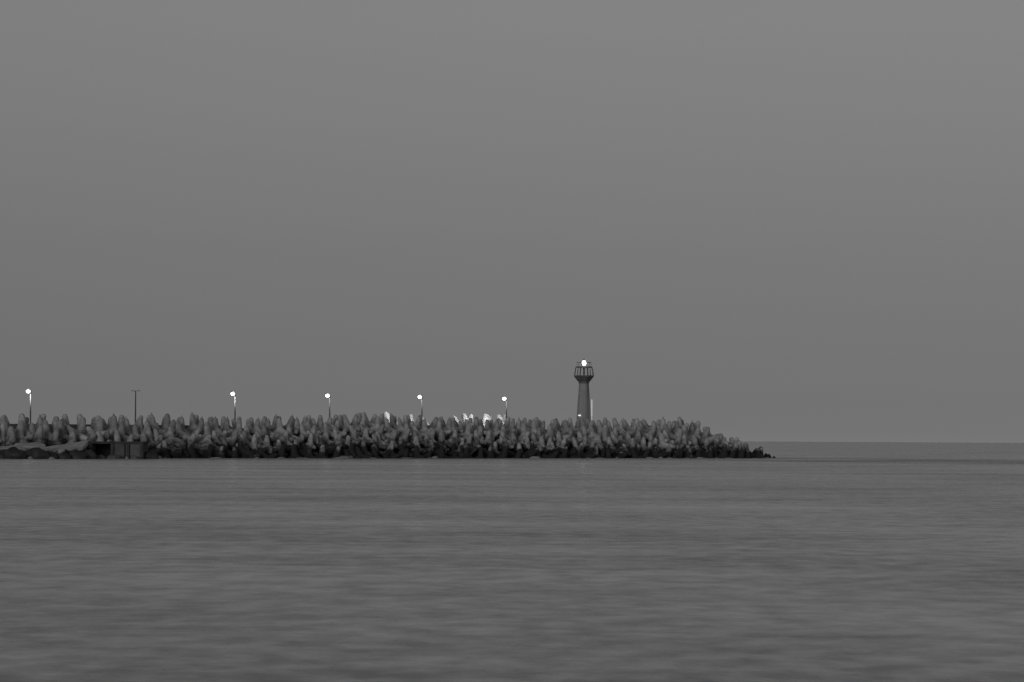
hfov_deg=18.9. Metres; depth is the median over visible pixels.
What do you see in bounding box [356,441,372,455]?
tetrapod
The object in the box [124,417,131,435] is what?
tetrapod
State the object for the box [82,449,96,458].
rock
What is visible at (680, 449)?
tetrapod
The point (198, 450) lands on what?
tetrapod
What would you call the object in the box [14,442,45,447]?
concrete slab
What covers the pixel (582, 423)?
tetrapod
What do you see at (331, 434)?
tetrapod
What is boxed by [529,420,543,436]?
tetrapod
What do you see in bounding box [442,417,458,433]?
tetrapod
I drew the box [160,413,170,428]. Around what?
tetrapod
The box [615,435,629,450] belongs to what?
tetrapod
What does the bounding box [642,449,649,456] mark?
tetrapod
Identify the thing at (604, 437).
tetrapod
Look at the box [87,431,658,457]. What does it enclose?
breakwater terrain
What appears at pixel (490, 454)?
tetrapod
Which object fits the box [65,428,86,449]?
tetrapod
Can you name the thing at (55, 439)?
tetrapod
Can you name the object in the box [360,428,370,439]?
tetrapod
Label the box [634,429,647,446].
tetrapod
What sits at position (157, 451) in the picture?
tetrapod
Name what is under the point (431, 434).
tetrapod
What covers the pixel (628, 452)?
tetrapod
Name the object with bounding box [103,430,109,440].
tetrapod
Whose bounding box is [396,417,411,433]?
tetrapod
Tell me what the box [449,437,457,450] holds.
tetrapod
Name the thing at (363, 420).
tetrapod
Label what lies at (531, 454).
tetrapod
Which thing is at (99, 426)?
tetrapod
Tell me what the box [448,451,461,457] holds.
tetrapod
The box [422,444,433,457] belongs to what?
tetrapod
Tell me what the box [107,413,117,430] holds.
tetrapod
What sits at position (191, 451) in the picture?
tetrapod
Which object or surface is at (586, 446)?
tetrapod
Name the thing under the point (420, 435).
tetrapod
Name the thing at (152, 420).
tetrapod
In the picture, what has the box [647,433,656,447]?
tetrapod
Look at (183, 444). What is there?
tetrapod
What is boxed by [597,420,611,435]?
tetrapod
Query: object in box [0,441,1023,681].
water
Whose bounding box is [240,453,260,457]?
tetrapod
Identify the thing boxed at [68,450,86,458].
rock
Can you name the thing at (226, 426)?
tetrapod
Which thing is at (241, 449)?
tetrapod
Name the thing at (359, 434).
tetrapod
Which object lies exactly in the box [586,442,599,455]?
tetrapod
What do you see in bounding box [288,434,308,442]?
tetrapod
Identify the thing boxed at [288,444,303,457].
tetrapod
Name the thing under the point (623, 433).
tetrapod
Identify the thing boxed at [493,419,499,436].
tetrapod
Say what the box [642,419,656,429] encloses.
tetrapod
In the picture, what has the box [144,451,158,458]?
rock
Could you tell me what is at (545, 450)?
tetrapod
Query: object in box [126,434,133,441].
tetrapod
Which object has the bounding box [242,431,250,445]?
tetrapod
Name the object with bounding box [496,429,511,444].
tetrapod
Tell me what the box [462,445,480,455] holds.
tetrapod
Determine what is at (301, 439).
tetrapod
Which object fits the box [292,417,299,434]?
tetrapod
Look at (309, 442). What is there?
tetrapod
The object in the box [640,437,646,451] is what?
tetrapod
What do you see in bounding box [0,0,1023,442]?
sky
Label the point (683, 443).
tetrapod
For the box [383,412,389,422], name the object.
tetrapod
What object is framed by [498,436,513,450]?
tetrapod
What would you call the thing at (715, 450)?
tetrapod
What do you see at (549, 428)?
tetrapod
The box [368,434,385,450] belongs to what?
tetrapod
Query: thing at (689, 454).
tetrapod
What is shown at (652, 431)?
tetrapod
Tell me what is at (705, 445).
tetrapod
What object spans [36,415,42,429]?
tetrapod
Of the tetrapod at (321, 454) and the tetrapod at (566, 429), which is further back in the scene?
the tetrapod at (566, 429)
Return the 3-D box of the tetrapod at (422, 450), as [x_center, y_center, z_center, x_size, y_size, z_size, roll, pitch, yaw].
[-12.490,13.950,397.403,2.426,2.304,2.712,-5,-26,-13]
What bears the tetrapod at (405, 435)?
on the breakwater terrain
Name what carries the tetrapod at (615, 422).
on the breakwater terrain
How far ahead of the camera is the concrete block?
354.86 m
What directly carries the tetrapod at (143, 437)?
on the breakwater terrain
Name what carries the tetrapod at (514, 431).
on the breakwater terrain
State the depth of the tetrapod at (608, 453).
417.43 m
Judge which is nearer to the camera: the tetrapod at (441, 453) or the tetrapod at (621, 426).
the tetrapod at (441, 453)
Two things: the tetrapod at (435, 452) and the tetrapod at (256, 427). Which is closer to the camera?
the tetrapod at (256, 427)
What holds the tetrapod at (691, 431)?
on the breakwater terrain
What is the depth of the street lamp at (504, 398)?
424.85 m
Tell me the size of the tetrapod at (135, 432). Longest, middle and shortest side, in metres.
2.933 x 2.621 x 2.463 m
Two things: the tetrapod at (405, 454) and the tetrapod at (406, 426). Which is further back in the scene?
the tetrapod at (406, 426)
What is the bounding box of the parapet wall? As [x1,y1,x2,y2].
[10,424,230,428]
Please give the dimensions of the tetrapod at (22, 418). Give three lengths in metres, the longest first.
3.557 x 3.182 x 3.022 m
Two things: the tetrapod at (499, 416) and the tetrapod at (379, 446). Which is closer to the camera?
the tetrapod at (379, 446)
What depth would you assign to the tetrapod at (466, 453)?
401.25 m
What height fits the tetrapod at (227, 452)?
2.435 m
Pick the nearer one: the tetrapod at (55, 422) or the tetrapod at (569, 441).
the tetrapod at (55, 422)
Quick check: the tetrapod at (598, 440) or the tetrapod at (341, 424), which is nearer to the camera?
the tetrapod at (341, 424)
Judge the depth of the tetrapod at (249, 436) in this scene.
384.66 m
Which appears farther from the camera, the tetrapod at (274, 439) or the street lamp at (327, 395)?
the street lamp at (327, 395)
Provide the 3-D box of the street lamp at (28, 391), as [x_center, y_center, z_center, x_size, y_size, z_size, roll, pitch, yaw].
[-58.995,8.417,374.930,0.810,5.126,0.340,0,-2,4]
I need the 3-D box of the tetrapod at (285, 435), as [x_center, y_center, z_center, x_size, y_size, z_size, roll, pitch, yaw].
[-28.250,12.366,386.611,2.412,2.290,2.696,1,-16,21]
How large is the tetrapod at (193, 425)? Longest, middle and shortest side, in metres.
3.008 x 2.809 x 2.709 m
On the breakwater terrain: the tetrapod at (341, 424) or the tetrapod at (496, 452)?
the tetrapod at (341, 424)
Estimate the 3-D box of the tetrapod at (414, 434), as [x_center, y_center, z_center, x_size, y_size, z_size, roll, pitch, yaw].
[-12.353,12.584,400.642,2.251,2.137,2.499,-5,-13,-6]
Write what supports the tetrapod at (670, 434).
on the breakwater terrain
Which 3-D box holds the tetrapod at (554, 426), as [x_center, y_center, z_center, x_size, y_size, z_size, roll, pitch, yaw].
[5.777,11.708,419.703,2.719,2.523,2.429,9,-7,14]
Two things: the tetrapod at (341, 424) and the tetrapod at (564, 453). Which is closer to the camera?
the tetrapod at (341, 424)
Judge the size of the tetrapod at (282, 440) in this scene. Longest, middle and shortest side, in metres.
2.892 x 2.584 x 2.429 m
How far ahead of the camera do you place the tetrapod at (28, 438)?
361.08 m
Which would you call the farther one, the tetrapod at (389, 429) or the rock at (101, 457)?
the tetrapod at (389, 429)
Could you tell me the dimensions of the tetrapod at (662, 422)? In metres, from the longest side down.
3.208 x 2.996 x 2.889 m
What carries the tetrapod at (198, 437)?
on the breakwater terrain
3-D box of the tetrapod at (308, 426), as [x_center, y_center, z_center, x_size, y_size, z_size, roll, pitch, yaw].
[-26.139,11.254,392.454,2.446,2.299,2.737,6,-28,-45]
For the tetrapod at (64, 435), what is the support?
on the breakwater terrain
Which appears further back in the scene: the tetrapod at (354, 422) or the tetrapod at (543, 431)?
the tetrapod at (543, 431)
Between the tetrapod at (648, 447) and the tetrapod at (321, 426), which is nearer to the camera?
the tetrapod at (321, 426)
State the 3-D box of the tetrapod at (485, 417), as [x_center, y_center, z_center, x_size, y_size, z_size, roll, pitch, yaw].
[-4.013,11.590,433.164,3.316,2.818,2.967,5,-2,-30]
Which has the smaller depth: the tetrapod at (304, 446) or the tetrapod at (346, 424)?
the tetrapod at (304, 446)
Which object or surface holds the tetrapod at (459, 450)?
in the water
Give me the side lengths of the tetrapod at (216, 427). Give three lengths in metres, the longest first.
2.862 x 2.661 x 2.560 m
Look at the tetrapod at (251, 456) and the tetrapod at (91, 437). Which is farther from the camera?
the tetrapod at (251, 456)
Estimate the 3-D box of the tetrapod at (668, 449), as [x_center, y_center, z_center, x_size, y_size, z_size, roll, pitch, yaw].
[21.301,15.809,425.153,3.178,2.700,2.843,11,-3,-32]
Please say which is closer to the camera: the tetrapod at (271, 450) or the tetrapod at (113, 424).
the tetrapod at (113, 424)
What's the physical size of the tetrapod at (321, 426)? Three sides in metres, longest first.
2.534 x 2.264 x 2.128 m
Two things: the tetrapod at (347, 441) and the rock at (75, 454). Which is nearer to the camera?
the rock at (75, 454)
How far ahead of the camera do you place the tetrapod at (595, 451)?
416.33 m
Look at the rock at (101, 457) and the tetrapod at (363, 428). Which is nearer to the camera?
the rock at (101, 457)
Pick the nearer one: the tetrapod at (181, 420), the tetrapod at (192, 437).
the tetrapod at (192, 437)
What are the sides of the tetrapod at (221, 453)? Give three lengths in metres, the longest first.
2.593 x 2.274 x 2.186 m
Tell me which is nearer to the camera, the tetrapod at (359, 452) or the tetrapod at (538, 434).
the tetrapod at (359, 452)
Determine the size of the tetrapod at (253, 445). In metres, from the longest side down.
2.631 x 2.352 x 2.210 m
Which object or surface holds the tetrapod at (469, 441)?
on the tetrapod at (472, 449)
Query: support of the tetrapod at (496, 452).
in the water
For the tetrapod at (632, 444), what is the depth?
423.42 m
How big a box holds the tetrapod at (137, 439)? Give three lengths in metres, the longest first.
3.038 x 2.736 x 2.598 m
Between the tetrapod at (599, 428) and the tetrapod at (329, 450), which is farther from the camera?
the tetrapod at (599, 428)
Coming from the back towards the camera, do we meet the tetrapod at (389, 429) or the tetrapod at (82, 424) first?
the tetrapod at (389, 429)
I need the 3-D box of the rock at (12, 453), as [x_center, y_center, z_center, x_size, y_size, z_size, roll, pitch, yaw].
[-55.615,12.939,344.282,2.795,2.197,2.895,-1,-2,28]
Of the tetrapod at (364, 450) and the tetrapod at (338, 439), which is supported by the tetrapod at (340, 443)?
the tetrapod at (338, 439)
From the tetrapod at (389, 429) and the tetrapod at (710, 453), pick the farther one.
the tetrapod at (710, 453)
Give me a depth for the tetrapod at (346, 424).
396.66 m
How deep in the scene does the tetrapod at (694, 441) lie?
432.51 m
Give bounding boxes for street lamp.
[25,389,30,422]
[131,390,139,421]
[230,392,235,420]
[325,393,329,416]
[418,395,422,419]
[502,397,506,417]
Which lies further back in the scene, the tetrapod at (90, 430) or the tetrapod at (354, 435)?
the tetrapod at (354, 435)
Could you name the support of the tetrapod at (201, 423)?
on the breakwater terrain
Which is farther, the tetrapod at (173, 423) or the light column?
the light column
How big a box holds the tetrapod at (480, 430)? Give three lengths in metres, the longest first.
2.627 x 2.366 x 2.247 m
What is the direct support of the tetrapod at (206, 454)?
in the water
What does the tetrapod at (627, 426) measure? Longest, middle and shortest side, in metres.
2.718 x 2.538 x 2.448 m
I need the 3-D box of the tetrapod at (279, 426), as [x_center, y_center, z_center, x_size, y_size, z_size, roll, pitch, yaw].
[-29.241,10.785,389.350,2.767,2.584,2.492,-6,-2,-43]
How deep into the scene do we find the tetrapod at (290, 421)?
392.24 m
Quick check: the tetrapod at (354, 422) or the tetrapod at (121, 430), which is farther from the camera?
the tetrapod at (354, 422)
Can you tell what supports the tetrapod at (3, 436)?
on the breakwater terrain
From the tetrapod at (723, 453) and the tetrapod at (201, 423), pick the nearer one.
the tetrapod at (201, 423)
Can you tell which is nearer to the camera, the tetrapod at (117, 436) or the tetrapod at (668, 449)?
the tetrapod at (117, 436)
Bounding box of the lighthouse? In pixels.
[574,361,593,423]
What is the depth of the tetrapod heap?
411.57 m
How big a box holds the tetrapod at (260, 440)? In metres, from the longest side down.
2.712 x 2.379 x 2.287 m
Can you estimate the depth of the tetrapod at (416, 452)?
395.26 m
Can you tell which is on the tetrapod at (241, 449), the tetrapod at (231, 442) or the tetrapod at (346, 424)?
the tetrapod at (231, 442)
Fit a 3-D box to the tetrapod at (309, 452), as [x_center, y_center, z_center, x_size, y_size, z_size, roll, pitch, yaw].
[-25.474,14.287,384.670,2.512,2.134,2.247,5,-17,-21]
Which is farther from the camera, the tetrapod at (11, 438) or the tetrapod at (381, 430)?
the tetrapod at (381, 430)
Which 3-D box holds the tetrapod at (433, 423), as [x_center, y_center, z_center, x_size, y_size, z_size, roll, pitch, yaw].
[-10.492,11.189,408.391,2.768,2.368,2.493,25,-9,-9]
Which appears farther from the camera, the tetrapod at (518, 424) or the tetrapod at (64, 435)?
the tetrapod at (518, 424)
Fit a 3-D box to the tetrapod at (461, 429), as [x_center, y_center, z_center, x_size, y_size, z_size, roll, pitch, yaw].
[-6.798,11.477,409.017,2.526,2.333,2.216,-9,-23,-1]
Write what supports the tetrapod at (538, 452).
on the breakwater terrain
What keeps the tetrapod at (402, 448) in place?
in the water
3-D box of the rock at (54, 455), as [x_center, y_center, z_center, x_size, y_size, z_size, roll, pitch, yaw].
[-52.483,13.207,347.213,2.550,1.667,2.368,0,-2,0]
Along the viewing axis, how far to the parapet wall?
375.58 m
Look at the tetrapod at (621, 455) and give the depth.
418.60 m
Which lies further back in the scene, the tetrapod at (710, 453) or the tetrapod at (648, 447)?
the tetrapod at (710, 453)
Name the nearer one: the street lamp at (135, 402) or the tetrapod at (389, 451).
the street lamp at (135, 402)
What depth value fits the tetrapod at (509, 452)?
407.22 m
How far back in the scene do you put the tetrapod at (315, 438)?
389.10 m
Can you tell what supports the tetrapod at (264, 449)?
on the breakwater terrain
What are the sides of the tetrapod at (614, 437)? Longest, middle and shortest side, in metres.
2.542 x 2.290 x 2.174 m
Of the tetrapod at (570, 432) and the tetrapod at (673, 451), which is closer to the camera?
the tetrapod at (570, 432)
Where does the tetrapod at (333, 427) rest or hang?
on the breakwater terrain
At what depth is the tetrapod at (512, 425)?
414.83 m
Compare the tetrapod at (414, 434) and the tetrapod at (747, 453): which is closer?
the tetrapod at (414, 434)
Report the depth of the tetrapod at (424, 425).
404.57 m
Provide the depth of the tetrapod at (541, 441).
412.92 m
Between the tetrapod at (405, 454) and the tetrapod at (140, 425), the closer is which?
the tetrapod at (140, 425)
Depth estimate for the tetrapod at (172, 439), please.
375.03 m
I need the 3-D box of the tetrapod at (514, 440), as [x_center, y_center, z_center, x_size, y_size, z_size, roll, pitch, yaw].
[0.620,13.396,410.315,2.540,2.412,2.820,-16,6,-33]
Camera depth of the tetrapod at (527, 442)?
411.07 m
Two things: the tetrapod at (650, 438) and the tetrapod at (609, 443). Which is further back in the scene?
the tetrapod at (650, 438)
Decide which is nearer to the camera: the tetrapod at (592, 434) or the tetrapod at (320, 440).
the tetrapod at (320, 440)
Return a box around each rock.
[2,447,27,458]
[23,447,50,458]
[46,451,57,458]
[58,453,70,458]
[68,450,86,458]
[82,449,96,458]
[97,455,106,458]
[106,454,119,458]
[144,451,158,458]
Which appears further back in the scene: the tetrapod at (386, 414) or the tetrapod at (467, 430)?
the tetrapod at (386, 414)
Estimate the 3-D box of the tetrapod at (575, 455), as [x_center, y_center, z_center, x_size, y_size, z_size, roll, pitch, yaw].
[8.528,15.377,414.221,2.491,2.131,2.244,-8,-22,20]
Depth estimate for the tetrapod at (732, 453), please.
432.68 m
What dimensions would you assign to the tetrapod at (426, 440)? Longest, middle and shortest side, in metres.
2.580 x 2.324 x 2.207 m
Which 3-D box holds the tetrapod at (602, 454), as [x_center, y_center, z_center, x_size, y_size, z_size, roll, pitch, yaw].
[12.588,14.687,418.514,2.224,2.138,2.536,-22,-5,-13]
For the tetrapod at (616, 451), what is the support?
on the breakwater terrain
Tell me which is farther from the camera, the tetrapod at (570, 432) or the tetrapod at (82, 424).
the tetrapod at (570, 432)
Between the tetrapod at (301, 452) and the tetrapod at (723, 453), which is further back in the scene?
the tetrapod at (723, 453)
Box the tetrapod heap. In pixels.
[1,413,763,457]
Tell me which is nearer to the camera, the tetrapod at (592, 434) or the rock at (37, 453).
the rock at (37, 453)
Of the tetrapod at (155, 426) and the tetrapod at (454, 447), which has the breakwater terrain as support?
the tetrapod at (155, 426)
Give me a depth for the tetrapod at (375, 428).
399.39 m
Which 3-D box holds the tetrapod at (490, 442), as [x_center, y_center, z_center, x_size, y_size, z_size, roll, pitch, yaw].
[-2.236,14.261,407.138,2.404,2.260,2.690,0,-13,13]
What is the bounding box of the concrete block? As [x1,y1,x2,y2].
[85,441,148,458]
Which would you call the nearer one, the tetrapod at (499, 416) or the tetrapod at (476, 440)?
the tetrapod at (476, 440)
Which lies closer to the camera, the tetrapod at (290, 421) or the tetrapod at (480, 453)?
the tetrapod at (290, 421)
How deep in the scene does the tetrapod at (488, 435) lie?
408.75 m
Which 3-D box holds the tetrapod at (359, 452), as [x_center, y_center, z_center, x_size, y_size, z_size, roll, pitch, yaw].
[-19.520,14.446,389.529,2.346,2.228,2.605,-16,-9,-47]
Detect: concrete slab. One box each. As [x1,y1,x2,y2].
[0,445,34,450]
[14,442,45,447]
[40,440,89,453]
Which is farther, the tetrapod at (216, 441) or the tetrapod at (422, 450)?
the tetrapod at (422, 450)
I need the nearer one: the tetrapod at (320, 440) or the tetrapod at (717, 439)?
the tetrapod at (320, 440)
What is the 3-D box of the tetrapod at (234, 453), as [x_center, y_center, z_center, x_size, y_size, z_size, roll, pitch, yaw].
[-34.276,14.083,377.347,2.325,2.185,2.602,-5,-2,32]
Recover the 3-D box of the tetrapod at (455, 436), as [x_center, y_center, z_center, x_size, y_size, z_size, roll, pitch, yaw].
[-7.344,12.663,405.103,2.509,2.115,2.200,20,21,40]
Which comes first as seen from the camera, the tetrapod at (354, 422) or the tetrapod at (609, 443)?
the tetrapod at (354, 422)
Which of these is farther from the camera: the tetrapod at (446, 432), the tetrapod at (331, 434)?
the tetrapod at (446, 432)
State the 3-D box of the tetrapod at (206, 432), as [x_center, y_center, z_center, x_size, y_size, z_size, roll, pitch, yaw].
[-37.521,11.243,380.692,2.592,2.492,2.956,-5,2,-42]
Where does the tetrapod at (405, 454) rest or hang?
in the water
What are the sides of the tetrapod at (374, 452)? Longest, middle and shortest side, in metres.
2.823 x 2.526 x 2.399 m
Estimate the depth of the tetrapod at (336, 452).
387.13 m
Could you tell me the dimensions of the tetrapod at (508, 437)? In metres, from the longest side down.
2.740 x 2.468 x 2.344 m
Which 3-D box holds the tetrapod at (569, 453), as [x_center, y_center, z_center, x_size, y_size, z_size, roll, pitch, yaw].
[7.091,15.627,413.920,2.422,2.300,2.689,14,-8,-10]
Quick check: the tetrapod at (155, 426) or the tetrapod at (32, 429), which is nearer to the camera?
the tetrapod at (32, 429)
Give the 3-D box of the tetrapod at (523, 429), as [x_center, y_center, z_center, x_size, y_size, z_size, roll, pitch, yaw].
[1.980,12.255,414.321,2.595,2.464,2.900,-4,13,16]
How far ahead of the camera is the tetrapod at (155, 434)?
373.78 m
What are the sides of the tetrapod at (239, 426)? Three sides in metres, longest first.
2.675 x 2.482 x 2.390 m
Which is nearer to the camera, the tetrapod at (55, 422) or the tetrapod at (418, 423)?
the tetrapod at (55, 422)
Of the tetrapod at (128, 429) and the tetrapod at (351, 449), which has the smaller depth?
the tetrapod at (128, 429)
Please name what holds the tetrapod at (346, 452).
in the water
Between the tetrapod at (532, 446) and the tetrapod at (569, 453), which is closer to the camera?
the tetrapod at (532, 446)
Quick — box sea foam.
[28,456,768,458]
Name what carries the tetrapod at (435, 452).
in the water
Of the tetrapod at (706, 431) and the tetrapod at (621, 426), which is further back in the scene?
the tetrapod at (706, 431)
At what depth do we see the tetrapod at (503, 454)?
404.73 m
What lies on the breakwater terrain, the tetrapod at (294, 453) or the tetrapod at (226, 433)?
the tetrapod at (226, 433)
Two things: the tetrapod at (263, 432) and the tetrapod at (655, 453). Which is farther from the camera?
the tetrapod at (655, 453)
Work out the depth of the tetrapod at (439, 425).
406.16 m
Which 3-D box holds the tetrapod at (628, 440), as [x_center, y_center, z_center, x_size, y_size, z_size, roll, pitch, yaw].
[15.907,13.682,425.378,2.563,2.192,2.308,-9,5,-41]
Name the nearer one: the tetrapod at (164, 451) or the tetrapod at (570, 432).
the tetrapod at (164, 451)
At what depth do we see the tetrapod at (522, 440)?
412.77 m
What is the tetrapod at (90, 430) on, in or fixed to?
on the breakwater terrain
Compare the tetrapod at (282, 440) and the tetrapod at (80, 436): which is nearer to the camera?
the tetrapod at (80, 436)
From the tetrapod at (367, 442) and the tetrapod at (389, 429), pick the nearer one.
the tetrapod at (367, 442)
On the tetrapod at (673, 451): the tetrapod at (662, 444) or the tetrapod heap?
the tetrapod at (662, 444)
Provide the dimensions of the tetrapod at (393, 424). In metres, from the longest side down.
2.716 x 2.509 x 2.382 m
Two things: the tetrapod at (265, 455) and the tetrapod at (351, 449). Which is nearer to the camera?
the tetrapod at (265, 455)
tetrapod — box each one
[0,417,8,433]
[0,423,6,445]
[5,426,16,445]
[6,433,33,442]
[15,420,32,442]
[18,413,30,435]
[29,423,47,444]
[31,425,47,446]
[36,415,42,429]
[42,420,60,440]
[47,427,62,445]
[50,416,64,443]
[57,420,78,442]
[65,425,87,441]
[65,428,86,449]
[77,417,87,434]
[86,426,105,440]
[86,433,95,449]
[90,431,103,449]
[95,418,103,430]
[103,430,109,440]
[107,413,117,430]
[113,423,128,440]
[114,430,120,440]
[121,436,139,441]
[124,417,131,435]
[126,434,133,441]
[132,424,139,436]
[137,417,143,434]
[140,432,154,449]
[146,427,155,445]
[149,415,162,429]
[150,423,165,432]
[151,448,160,454]
[152,428,174,439]
[153,429,169,444]
[155,434,162,444]
[158,440,170,457]
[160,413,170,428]
[163,419,175,434]
[164,427,181,444]
[167,445,182,457]
[172,450,190,457]
[174,421,190,438]
[177,433,195,450]
[178,436,189,456]
[179,417,189,433]
[183,434,201,445]
[186,413,197,431]
[187,443,207,454]
[188,441,201,457]
[190,417,203,433]
[194,442,212,455]
[200,446,213,457]
[202,422,211,440]
[205,436,220,450]
[208,444,224,456]
[210,416,222,433]
[212,430,220,445]
[217,429,232,437]
[217,446,225,457]
[218,429,238,441]
[221,438,231,456]
[222,416,229,430]
[227,433,237,450]
[231,447,240,457]
[236,421,241,432]
[237,437,253,455]
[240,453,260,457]
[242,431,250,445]
[244,425,252,441]
[246,434,258,449]
[249,417,260,434]
[250,447,267,457]
[255,431,271,445]
[258,444,277,454]
[259,450,277,457]
[260,425,269,439]
[264,435,272,447]
[265,418,273,435]
[269,432,279,446]
[271,414,277,431]
[273,416,288,434]
[275,444,285,457]
[279,433,290,451]
[283,416,295,435]
[283,430,292,445]
[286,424,298,438]
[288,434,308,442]
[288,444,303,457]
[289,433,304,450]
[290,439,306,455]
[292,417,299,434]
[300,424,307,438]
[302,443,318,456]
[304,446,316,457]
[305,433,316,451]
[306,421,321,434]
[306,430,319,444]
[312,435,330,450]
[315,445,327,457]
[316,418,323,433]
[316,444,336,456]
[322,422,333,437]
[323,429,332,445]
[328,446,339,457]
[330,424,346,440]
[330,441,342,455]
[333,433,348,448]
[338,415,344,430]
[340,440,356,455]
[341,435,355,452]
[343,416,360,435]
[343,449,360,457]
[348,425,362,439]
[350,413,360,431]
[350,428,358,441]
[355,438,373,448]
[355,446,372,457]
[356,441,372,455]
[358,414,370,430]
[360,424,372,437]
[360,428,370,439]
[362,412,374,427]
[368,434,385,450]
[369,416,385,431]
[369,424,384,440]
[372,446,380,457]
[375,431,388,444]
[381,441,395,455]
[382,453,399,457]
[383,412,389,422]
[383,417,399,432]
[383,430,398,449]
[390,413,397,428]
[395,428,410,442]
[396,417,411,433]
[396,437,414,451]
[398,441,412,456]
[398,448,408,457]
[399,423,411,440]
[409,440,426,457]
[410,430,424,444]
[410,445,424,457]
[413,426,425,439]
[415,415,421,429]
[419,419,427,432]
[421,434,438,449]
[422,429,435,441]
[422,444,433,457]
[427,417,437,428]
[429,440,444,456]
[433,440,451,449]
[435,418,443,430]
[435,430,450,438]
[435,445,449,457]
[437,430,450,444]
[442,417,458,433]
[445,424,462,439]
[446,430,459,445]
[447,441,464,457]
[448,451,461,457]
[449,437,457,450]
[457,421,464,433]
[457,435,471,446]
[459,434,472,451]
[460,424,473,439]
[461,413,473,425]
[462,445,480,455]
[463,445,473,457]
[471,430,486,445]
[473,417,483,430]
[473,437,487,453]
[474,447,483,457]
[478,426,484,439]
[480,430,491,445]
[482,413,487,426]
[483,420,493,435]
[483,430,500,440]
[485,439,503,446]
[485,446,494,457]
[492,442,500,456]
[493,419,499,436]
[495,447,506,457]
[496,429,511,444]
[497,414,504,423]
[497,425,510,439]
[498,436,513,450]
[500,439,515,456]
[507,419,518,438]
[507,428,517,437]
[508,433,525,451]
[510,449,521,457]
[515,418,520,435]
[517,431,529,449]
[518,423,536,439]
[521,450,536,457]
[523,435,529,449]
[524,441,535,455]
[526,432,545,449]
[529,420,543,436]
[535,427,546,443]
[535,444,554,454]
[535,448,544,457]
[539,436,545,446]
[540,421,546,434]
[541,450,558,457]
[543,425,555,440]
[544,429,555,445]
[552,418,562,434]
[554,431,569,446]
[555,437,566,449]
[556,446,567,457]
[557,447,575,456]
[561,419,576,434]
[565,434,582,450]
[568,427,576,437]
[568,447,581,457]
[570,437,578,450]
[577,442,585,453]
[577,452,595,457]
[579,418,587,431]
[582,435,588,452]
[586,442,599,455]
[587,425,600,438]
[593,446,601,457]
[594,435,608,451]
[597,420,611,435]
[598,442,613,457]
[601,429,615,445]
[604,447,612,457]
[607,437,615,448]
[610,432,617,445]
[610,446,624,456]
[612,418,625,430]
[613,447,626,457]
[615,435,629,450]
[618,421,626,435]
[619,429,635,440]
[622,418,631,430]
[622,443,631,456]
[624,432,637,447]
[628,444,641,456]
[629,438,642,453]
[630,447,645,457]
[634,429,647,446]
[639,422,649,432]
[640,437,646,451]
[641,426,655,438]
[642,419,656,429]
[642,442,652,456]
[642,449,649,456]
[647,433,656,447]
[649,446,667,457]
[658,433,675,449]
[660,418,665,432]
[663,424,676,439]
[663,446,670,457]
[670,440,679,456]
[672,421,678,433]
[672,445,683,457]
[675,436,680,450]
[680,434,686,448]
[684,445,696,457]
[688,420,694,434]
[688,427,702,437]
[689,435,705,445]
[690,435,705,450]
[700,428,709,437]
[702,438,708,449]
[705,447,713,457]
[708,435,720,453]
[713,443,718,457]
[718,444,730,457]
[729,448,735,457]
[736,447,744,457]
[744,448,750,457]
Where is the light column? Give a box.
[591,399,592,419]
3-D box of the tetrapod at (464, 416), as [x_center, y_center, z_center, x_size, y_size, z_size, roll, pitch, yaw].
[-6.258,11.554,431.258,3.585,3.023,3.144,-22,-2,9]
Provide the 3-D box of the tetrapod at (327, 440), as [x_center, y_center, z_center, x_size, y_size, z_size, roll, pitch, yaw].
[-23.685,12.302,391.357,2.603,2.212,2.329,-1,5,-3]
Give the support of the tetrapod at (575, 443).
on the breakwater terrain
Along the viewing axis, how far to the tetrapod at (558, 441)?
416.82 m
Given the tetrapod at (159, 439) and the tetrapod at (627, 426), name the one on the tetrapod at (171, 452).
the tetrapod at (159, 439)
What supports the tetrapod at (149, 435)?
on the breakwater terrain
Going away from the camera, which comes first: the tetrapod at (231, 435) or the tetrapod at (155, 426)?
the tetrapod at (155, 426)
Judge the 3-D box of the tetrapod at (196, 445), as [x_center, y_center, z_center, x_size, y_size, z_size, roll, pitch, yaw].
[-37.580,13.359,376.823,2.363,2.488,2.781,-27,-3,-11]
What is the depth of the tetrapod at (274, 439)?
384.90 m
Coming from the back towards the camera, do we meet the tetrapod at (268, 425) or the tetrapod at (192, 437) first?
the tetrapod at (268, 425)
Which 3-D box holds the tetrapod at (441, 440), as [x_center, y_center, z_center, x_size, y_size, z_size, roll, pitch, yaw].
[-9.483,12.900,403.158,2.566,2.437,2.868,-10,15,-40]
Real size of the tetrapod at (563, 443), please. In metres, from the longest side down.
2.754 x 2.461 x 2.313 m
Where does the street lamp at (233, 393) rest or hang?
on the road
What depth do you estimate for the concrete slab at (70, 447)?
350.92 m
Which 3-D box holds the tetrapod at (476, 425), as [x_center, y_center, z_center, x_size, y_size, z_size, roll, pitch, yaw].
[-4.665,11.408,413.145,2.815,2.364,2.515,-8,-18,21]
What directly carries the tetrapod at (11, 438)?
on the breakwater terrain
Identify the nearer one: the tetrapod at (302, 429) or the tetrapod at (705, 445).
the tetrapod at (302, 429)
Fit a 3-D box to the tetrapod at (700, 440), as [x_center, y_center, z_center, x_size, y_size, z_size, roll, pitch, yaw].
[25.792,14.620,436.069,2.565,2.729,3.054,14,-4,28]
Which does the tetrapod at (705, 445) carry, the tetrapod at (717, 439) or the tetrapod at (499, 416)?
the tetrapod at (717, 439)
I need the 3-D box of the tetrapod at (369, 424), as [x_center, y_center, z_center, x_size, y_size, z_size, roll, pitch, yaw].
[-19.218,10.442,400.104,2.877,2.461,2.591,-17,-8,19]
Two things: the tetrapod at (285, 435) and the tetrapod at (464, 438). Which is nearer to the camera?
the tetrapod at (285, 435)

